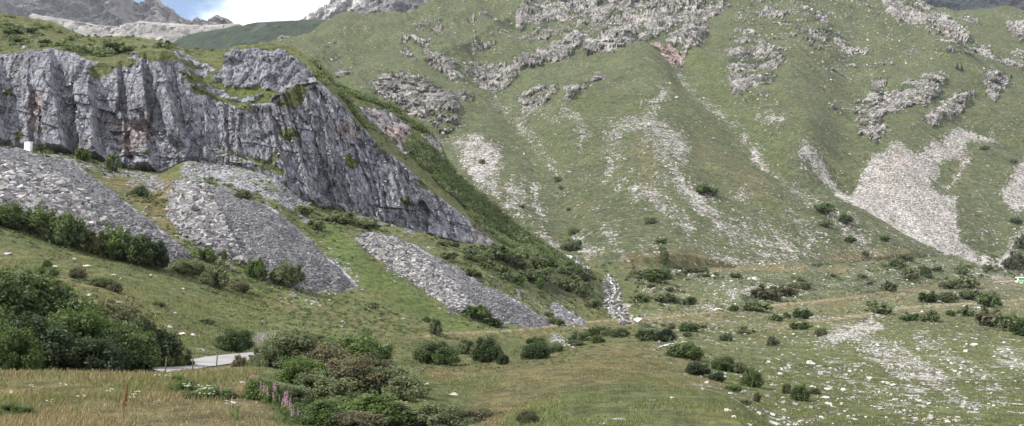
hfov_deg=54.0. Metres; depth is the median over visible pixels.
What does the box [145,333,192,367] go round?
alder bush
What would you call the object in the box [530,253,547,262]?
shrub
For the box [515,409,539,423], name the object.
shrub
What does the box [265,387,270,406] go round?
fireweed
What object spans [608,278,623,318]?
stream water
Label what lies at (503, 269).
shrub
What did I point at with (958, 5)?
shaded mountain
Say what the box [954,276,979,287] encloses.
shrub
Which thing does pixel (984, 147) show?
shrub
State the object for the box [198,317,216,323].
shrub
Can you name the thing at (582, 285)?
shrub
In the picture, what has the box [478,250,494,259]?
shrub
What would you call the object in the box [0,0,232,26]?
distant peaks
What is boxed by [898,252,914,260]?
shrub
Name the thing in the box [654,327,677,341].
shrub
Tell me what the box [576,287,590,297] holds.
shrub
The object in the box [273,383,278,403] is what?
fireweed
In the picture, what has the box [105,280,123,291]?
shrub
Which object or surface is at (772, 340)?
shrub
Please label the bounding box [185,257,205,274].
shrub
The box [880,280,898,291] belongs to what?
shrub
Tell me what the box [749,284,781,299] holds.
shrub
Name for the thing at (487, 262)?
shrub
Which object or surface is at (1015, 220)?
shrub
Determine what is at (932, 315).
shrub
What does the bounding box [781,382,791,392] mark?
shrub
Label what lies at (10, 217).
shrub
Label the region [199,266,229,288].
shrub
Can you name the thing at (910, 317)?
shrub
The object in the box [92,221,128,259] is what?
shrub
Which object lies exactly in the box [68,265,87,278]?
shrub
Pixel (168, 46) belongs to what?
bush fringe
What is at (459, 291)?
spoil heap
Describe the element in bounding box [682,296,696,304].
shrub
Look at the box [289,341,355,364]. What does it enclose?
willow bush
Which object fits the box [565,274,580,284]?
shrub
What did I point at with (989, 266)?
shrub
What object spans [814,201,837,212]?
shrub
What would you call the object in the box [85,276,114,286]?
shrub
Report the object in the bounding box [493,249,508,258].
shrub
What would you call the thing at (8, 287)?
alder bush
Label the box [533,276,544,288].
shrub
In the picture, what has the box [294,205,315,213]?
shrub
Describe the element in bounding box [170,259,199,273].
shrub
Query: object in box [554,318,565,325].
shrub
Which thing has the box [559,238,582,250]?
shrub
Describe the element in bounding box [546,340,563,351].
shrub
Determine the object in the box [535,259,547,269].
shrub
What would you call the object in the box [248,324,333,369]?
willow bush
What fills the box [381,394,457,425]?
willow bush
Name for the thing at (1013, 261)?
shrub
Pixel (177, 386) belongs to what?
bush
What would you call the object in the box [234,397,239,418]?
fireweed
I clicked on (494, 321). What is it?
shrub
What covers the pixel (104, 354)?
alder bush
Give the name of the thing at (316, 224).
shrub
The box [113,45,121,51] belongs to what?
shrub
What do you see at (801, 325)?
shrub
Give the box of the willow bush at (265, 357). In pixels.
[248,340,289,368]
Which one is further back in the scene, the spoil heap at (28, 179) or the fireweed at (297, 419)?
the spoil heap at (28, 179)
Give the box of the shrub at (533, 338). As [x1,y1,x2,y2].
[525,336,546,343]
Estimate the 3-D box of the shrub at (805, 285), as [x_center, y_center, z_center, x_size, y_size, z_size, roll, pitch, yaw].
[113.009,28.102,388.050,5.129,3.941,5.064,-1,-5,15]
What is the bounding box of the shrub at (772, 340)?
[766,335,779,344]
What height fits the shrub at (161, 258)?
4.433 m
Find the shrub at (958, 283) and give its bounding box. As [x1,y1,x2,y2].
[937,276,963,288]
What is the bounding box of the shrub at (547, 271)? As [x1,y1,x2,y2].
[535,265,552,276]
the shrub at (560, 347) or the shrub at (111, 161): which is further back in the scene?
the shrub at (111, 161)
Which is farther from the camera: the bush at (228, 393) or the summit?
the summit
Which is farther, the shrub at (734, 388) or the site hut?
the site hut
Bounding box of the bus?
[1015,277,1023,281]
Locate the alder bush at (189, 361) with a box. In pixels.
[176,356,196,365]
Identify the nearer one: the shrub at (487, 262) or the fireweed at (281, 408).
the fireweed at (281, 408)
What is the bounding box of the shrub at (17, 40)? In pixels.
[12,38,24,41]
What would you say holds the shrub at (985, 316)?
on the meadow
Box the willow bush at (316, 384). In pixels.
[291,367,364,402]
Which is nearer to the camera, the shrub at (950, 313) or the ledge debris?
the ledge debris
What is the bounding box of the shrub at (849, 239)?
[844,235,856,241]
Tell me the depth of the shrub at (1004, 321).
197.32 m
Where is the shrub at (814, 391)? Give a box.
[809,388,820,394]
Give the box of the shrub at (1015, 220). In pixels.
[1009,216,1023,223]
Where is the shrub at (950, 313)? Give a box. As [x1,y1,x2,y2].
[945,310,955,316]
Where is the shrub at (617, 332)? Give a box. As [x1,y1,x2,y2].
[607,327,631,336]
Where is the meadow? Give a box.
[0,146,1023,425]
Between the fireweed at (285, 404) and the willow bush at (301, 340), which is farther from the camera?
the willow bush at (301, 340)
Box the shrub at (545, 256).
[539,254,551,258]
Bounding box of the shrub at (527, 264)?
[516,257,532,268]
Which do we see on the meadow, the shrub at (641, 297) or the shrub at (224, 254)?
the shrub at (641, 297)
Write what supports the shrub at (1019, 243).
on the mountainside
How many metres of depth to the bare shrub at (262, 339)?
67.27 m
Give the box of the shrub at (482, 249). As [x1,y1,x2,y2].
[477,246,500,256]
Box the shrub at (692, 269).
[682,266,702,272]
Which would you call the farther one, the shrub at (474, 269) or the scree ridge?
the scree ridge
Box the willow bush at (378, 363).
[360,349,397,373]
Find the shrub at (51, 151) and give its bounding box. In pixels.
[33,148,54,152]
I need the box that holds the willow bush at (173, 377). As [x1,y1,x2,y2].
[169,374,186,383]
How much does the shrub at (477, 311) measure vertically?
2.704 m
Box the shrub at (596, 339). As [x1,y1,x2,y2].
[589,334,605,342]
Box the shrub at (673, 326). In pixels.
[668,324,675,328]
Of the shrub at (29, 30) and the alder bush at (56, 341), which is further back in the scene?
the shrub at (29, 30)
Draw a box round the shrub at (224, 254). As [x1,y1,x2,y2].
[221,249,226,260]
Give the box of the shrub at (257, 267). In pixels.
[244,257,268,277]
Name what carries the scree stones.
on the mountainside
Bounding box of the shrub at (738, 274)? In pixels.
[729,272,742,277]
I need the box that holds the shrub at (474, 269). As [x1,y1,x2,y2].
[464,267,479,275]
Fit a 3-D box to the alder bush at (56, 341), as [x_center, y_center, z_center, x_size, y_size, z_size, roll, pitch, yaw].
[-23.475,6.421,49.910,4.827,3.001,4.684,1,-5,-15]
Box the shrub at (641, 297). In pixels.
[632,293,650,302]
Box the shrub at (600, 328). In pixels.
[595,325,611,333]
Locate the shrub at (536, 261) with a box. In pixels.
[529,256,543,267]
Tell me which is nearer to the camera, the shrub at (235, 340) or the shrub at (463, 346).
the shrub at (235, 340)
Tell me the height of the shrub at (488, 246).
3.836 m
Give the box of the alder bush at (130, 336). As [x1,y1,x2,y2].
[91,318,163,368]
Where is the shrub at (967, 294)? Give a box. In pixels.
[957,287,982,299]
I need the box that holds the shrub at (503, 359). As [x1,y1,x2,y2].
[496,353,509,364]
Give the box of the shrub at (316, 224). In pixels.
[305,218,325,229]
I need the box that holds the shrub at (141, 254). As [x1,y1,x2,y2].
[111,229,154,265]
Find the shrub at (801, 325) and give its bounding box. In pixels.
[789,321,813,328]
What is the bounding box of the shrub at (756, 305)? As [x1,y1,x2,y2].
[740,300,773,311]
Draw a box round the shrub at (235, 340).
[215,326,254,352]
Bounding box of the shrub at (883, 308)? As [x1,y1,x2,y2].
[863,301,894,313]
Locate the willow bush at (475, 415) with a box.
[456,408,493,423]
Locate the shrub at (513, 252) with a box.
[509,249,520,255]
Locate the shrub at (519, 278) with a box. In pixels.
[510,274,525,282]
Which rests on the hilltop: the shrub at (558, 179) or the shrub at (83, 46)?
the shrub at (83, 46)
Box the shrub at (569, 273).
[558,266,574,276]
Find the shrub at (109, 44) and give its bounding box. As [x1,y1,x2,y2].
[102,41,113,47]
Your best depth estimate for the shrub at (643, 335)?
124.59 m
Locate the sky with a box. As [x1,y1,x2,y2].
[134,0,329,24]
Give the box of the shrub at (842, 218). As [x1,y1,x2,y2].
[838,212,853,223]
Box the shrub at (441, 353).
[410,339,460,365]
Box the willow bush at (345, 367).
[324,351,387,392]
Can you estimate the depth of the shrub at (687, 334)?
153.58 m
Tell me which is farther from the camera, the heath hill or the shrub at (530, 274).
the heath hill
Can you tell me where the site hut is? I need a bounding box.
[24,142,32,150]
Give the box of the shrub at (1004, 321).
[991,309,1020,330]
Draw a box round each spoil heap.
[0,146,193,263]
[164,178,354,293]
[358,231,548,327]
[550,302,584,324]
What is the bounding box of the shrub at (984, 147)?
[979,145,990,148]
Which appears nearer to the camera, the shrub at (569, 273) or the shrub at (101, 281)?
the shrub at (101, 281)
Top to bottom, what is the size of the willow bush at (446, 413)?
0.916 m
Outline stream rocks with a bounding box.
[565,253,635,324]
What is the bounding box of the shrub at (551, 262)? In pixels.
[545,256,558,267]
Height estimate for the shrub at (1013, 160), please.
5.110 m
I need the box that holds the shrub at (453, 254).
[442,251,458,259]
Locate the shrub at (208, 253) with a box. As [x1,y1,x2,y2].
[192,246,218,261]
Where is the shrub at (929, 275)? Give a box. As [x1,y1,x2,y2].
[923,273,934,277]
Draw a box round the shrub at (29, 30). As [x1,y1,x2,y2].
[23,28,35,31]
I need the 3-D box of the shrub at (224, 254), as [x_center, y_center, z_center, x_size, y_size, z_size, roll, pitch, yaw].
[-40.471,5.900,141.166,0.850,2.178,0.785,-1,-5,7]
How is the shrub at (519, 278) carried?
on the meadow
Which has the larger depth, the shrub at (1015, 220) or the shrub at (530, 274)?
the shrub at (1015, 220)
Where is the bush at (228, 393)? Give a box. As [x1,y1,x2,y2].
[178,384,242,400]
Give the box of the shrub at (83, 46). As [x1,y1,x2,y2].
[75,44,88,51]
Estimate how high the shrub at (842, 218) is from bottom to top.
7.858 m
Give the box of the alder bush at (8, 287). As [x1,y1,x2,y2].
[0,263,74,328]
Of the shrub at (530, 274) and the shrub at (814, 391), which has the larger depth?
the shrub at (530, 274)
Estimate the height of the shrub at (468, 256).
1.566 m
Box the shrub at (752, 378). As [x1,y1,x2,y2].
[738,364,764,386]
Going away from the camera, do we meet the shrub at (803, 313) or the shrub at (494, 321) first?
the shrub at (494, 321)
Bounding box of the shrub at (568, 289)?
[565,286,575,291]
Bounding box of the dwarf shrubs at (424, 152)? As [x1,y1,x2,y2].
[30,21,585,269]
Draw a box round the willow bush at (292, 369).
[272,354,330,384]
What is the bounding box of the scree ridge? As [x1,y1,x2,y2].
[29,13,240,42]
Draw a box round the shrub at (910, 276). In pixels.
[905,274,914,278]
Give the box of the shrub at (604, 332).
[600,326,613,335]
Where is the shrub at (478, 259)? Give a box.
[473,255,486,261]
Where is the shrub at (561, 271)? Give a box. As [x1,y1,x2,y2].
[557,266,577,274]
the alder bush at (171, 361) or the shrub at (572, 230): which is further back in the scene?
the shrub at (572, 230)
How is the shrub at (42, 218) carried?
on the meadow
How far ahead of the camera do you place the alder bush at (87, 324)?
52.06 m
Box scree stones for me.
[443,66,1023,267]
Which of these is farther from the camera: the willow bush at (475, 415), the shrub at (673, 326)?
the shrub at (673, 326)
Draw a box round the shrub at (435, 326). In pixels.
[429,316,442,334]
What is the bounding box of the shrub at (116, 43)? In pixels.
[112,42,126,47]
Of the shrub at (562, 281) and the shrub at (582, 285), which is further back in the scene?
the shrub at (582, 285)
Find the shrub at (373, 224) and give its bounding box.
[357,219,381,229]
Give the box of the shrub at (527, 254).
[517,248,531,257]
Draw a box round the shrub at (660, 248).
[658,244,666,250]
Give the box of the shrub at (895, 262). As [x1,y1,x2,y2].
[888,258,905,267]
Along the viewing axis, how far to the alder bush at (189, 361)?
56.48 m
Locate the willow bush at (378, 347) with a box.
[350,321,395,364]
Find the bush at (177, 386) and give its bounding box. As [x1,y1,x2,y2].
[163,379,200,393]
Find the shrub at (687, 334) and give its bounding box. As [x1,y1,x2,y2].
[682,331,692,336]
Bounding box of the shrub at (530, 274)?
[517,269,537,278]
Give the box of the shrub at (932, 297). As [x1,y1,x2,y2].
[916,290,940,302]
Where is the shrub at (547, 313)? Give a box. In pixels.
[543,311,554,315]
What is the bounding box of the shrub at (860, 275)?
[857,273,865,277]
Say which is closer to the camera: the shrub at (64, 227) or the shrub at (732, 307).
the shrub at (64, 227)
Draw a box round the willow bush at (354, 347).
[327,332,371,362]
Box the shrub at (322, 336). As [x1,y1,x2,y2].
[313,335,330,342]
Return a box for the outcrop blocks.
[283,0,1023,153]
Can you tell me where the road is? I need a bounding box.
[153,345,384,371]
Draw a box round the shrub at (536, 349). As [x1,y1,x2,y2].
[519,339,556,358]
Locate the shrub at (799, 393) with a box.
[789,382,810,400]
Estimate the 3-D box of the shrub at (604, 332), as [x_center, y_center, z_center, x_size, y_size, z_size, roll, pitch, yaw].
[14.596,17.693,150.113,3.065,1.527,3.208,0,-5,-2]
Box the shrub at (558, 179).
[553,175,561,181]
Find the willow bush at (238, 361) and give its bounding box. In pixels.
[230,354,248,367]
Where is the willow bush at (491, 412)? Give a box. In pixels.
[476,407,504,416]
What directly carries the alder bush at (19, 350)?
on the meadow
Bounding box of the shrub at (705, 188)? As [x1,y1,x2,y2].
[694,183,718,195]
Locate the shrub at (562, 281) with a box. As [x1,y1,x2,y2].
[552,276,574,290]
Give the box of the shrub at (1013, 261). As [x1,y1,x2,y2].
[1000,250,1023,269]
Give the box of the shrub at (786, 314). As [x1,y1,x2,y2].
[783,312,790,318]
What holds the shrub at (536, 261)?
on the meadow
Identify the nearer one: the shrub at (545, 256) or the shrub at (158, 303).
the shrub at (158, 303)
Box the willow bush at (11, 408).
[0,401,41,415]
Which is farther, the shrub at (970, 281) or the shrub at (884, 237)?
the shrub at (884, 237)
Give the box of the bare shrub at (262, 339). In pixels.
[253,327,273,345]
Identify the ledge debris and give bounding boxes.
[0,49,488,241]
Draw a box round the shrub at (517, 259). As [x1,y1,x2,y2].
[501,252,525,266]
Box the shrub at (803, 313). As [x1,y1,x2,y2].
[790,308,813,318]
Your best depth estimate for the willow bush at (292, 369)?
35.25 m
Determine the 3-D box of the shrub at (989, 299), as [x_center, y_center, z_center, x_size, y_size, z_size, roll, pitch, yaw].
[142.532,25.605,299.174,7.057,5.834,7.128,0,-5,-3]
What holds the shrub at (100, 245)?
on the meadow
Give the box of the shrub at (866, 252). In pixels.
[862,249,869,255]
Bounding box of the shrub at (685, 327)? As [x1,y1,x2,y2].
[678,322,699,331]
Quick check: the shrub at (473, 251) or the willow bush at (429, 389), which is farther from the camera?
the shrub at (473, 251)
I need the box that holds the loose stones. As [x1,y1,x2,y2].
[39,147,1023,425]
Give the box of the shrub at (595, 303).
[587,299,602,307]
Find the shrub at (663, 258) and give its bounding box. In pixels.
[658,247,668,264]
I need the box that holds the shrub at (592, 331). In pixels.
[587,327,599,336]
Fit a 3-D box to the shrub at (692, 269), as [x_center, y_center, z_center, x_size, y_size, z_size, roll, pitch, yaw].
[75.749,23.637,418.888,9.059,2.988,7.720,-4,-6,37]
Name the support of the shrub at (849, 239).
on the mountainside
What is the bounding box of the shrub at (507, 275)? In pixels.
[500,271,512,278]
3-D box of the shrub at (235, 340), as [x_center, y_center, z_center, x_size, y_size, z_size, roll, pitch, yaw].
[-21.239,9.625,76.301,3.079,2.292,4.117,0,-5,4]
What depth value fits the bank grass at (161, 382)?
31.39 m
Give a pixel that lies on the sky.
(244, 12)
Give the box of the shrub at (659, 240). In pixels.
[654,237,667,242]
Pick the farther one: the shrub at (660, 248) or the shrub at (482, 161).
the shrub at (482, 161)
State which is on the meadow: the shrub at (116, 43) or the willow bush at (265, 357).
the willow bush at (265, 357)
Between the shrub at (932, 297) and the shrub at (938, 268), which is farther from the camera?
the shrub at (938, 268)
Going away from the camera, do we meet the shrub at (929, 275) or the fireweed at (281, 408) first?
the fireweed at (281, 408)
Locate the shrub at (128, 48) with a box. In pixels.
[119,45,134,51]
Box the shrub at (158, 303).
[153,301,165,306]
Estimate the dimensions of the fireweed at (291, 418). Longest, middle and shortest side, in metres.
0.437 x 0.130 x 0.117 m
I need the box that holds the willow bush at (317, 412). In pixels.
[284,397,346,425]
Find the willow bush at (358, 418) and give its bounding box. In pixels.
[329,410,387,425]
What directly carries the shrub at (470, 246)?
on the meadow
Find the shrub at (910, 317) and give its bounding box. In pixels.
[898,311,919,320]
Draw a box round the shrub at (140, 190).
[130,185,148,195]
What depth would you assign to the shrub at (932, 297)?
350.81 m
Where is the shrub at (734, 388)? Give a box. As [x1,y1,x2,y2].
[723,384,742,391]
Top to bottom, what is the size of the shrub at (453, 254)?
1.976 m
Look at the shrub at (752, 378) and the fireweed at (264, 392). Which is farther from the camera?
the shrub at (752, 378)
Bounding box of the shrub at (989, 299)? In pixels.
[975,289,1002,306]
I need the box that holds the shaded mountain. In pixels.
[923,0,1023,10]
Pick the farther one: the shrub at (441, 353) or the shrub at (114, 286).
the shrub at (114, 286)
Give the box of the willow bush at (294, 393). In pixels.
[277,381,312,404]
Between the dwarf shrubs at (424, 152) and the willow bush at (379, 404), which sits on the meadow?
the willow bush at (379, 404)
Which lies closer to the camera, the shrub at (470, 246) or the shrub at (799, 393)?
the shrub at (799, 393)
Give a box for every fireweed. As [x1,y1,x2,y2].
[230,395,234,416]
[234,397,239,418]
[258,381,263,402]
[261,383,266,404]
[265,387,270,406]
[269,380,275,400]
[272,392,275,409]
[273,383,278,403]
[278,398,283,417]
[281,396,288,423]
[282,391,288,415]
[288,408,293,425]
[294,409,299,425]
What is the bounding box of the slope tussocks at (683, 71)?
[295,0,1023,266]
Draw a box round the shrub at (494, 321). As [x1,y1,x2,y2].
[484,318,503,325]
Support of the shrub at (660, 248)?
on the mountainside
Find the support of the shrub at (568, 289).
on the meadow
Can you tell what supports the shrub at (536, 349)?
on the meadow
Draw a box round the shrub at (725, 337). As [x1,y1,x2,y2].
[719,332,732,341]
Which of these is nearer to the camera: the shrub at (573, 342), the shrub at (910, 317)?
the shrub at (573, 342)
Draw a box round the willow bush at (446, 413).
[398,402,475,425]
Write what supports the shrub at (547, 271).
on the meadow
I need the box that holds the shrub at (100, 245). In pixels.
[75,230,105,252]
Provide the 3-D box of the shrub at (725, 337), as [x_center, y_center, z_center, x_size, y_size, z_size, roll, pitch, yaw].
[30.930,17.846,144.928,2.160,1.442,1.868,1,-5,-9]
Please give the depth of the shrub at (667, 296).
292.87 m
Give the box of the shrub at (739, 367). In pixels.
[731,361,746,373]
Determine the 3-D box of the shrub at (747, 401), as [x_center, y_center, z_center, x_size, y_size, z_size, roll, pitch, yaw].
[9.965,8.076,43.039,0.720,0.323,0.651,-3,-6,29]
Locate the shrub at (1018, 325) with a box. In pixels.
[1008,317,1023,335]
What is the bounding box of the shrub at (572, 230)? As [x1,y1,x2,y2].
[566,227,579,234]
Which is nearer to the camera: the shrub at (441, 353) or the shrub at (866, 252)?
the shrub at (441, 353)
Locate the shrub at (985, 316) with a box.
[973,306,1001,326]
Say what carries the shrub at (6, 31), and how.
on the hilltop
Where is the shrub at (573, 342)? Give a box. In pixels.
[567,339,586,345]
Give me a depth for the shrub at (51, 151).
212.58 m
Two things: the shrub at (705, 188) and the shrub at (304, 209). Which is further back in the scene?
the shrub at (705, 188)
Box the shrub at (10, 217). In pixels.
[0,200,31,228]
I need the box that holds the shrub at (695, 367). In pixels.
[685,360,712,375]
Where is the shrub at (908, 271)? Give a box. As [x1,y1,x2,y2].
[901,268,919,275]
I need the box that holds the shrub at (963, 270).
[957,266,970,274]
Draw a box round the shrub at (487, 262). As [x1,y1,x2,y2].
[479,258,495,267]
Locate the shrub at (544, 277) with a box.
[528,271,552,281]
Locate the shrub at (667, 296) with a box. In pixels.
[653,291,681,302]
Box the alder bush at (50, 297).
[4,278,115,328]
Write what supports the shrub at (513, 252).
on the meadow
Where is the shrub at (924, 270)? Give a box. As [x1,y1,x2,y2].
[919,264,931,275]
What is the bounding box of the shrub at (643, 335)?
[633,326,657,340]
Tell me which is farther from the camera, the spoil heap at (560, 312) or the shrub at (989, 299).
the shrub at (989, 299)
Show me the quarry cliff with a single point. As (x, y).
(104, 99)
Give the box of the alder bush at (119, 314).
[90,296,143,329]
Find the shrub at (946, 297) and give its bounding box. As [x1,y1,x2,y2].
[938,292,959,302]
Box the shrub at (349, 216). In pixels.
[321,210,355,223]
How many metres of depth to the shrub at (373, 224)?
208.37 m
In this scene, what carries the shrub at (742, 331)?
on the meadow
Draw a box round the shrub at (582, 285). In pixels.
[576,280,593,292]
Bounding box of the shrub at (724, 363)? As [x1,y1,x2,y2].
[710,353,733,371]
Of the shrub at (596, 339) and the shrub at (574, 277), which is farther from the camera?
the shrub at (574, 277)
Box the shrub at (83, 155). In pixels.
[74,149,91,160]
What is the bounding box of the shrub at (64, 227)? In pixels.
[38,210,96,248]
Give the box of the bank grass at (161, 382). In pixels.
[0,358,1023,425]
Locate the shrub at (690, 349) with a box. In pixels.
[663,341,704,359]
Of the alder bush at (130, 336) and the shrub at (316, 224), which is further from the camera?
the shrub at (316, 224)
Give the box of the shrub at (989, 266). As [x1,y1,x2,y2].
[982,263,993,268]
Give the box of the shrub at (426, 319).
[421,315,431,322]
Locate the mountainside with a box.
[258,0,1023,268]
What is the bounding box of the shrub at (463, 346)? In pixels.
[455,337,475,353]
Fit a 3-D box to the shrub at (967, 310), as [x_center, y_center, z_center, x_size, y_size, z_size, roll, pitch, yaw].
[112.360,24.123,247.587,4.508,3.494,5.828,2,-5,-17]
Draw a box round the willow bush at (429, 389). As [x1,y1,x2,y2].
[416,383,432,398]
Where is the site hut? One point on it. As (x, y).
(28, 146)
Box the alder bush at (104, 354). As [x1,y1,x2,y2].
[55,331,135,372]
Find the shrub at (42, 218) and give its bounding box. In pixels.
[17,204,56,234]
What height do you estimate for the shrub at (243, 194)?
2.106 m
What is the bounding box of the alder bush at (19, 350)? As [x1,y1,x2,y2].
[0,314,46,370]
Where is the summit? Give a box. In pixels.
[300,0,428,19]
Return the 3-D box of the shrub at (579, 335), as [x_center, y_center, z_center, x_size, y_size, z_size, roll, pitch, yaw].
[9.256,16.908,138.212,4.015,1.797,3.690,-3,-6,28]
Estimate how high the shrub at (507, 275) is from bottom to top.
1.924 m
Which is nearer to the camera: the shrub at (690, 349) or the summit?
the shrub at (690, 349)
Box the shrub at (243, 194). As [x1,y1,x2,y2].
[233,189,253,199]
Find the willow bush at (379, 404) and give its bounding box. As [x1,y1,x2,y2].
[321,389,418,425]
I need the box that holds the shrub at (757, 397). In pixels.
[753,390,761,402]
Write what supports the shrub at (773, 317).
on the meadow
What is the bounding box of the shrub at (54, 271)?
[47,267,58,275]
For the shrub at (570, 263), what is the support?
on the meadow
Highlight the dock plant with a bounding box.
[123,383,128,417]
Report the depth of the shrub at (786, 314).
254.21 m
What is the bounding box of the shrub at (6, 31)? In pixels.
[2,29,16,33]
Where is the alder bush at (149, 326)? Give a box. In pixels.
[131,313,184,366]
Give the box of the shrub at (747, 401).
[739,398,752,404]
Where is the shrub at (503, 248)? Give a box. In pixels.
[490,243,509,258]
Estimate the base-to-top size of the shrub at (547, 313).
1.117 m
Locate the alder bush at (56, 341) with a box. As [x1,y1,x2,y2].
[1,312,88,369]
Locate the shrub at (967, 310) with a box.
[955,304,976,315]
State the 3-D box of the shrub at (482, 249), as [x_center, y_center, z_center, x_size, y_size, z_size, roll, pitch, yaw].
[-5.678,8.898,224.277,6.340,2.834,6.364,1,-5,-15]
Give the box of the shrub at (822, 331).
[815,326,827,336]
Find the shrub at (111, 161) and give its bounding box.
[104,150,121,171]
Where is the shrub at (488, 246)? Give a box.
[478,241,499,253]
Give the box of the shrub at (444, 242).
[436,239,452,245]
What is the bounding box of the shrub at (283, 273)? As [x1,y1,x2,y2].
[269,259,306,286]
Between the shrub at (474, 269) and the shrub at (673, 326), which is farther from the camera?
the shrub at (474, 269)
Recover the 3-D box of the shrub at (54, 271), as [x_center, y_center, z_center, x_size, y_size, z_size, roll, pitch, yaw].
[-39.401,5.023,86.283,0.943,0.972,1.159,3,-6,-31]
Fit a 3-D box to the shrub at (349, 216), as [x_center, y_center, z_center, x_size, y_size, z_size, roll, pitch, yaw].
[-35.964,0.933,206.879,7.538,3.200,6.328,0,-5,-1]
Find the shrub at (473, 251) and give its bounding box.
[462,247,478,254]
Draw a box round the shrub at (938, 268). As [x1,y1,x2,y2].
[931,266,941,270]
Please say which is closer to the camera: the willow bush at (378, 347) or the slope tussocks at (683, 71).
the willow bush at (378, 347)
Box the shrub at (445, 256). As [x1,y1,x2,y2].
[441,253,453,259]
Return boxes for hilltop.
[0,13,1023,294]
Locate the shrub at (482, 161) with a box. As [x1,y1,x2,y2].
[478,159,485,163]
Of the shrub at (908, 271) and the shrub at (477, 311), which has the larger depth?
the shrub at (908, 271)
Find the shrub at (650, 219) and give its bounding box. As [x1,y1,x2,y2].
[643,216,656,222]
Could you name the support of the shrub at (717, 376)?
on the meadow
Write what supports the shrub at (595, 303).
on the meadow
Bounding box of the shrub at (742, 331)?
[737,329,747,333]
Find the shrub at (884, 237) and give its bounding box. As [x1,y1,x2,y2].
[879,234,891,240]
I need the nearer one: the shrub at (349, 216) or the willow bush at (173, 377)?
the willow bush at (173, 377)
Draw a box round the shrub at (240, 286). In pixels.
[230,279,250,292]
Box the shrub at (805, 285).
[799,282,810,289]
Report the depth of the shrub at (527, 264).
233.55 m
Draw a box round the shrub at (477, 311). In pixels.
[461,304,495,318]
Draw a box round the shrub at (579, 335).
[566,329,590,340]
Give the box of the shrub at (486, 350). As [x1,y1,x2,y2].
[469,334,503,362]
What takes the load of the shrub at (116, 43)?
on the hilltop
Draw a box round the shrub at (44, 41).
[38,39,50,43]
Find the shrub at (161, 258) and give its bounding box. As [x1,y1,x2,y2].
[136,236,169,269]
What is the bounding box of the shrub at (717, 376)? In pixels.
[708,370,726,381]
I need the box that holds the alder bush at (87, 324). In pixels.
[43,299,120,356]
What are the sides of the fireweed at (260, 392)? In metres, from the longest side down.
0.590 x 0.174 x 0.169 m
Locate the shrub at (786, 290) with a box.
[778,283,799,295]
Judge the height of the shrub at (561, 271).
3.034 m
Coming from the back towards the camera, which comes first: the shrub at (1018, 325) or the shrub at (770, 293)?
the shrub at (770, 293)
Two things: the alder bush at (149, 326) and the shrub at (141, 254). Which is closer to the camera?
the alder bush at (149, 326)
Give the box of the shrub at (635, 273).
[630,270,642,275]
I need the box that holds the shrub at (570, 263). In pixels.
[564,260,576,268]
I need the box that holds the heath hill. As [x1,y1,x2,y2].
[173,20,326,49]
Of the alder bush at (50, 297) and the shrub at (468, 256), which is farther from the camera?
the shrub at (468, 256)
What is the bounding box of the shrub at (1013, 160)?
[1010,158,1018,162]
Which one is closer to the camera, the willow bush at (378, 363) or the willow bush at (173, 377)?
the willow bush at (173, 377)
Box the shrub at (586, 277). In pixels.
[578,272,596,281]
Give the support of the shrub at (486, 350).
on the meadow
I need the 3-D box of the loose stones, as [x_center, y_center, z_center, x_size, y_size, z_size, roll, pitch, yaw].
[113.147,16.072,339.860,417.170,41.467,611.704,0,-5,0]
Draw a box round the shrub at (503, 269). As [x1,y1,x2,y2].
[498,266,511,273]
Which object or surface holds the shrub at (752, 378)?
on the meadow
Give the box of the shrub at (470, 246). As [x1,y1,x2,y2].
[462,244,477,250]
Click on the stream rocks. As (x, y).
(620, 309)
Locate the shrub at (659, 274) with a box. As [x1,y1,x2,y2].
[634,268,673,282]
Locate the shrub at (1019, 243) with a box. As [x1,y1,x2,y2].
[1014,233,1023,248]
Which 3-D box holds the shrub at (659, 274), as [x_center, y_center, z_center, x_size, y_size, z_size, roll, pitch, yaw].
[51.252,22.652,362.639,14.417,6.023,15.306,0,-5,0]
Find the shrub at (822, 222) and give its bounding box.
[819,219,833,226]
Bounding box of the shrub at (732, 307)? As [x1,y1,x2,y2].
[728,304,738,310]
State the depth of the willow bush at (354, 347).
50.97 m
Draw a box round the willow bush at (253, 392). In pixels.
[240,374,285,401]
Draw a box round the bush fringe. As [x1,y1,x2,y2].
[0,22,1023,371]
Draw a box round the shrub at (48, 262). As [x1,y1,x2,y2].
[42,260,52,267]
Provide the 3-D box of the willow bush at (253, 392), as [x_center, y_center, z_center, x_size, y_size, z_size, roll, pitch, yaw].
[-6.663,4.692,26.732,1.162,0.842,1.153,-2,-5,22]
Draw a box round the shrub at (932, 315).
[919,309,939,321]
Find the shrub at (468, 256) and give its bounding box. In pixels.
[462,253,472,258]
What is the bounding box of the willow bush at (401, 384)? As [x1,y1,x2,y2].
[353,365,427,400]
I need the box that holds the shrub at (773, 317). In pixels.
[768,313,784,320]

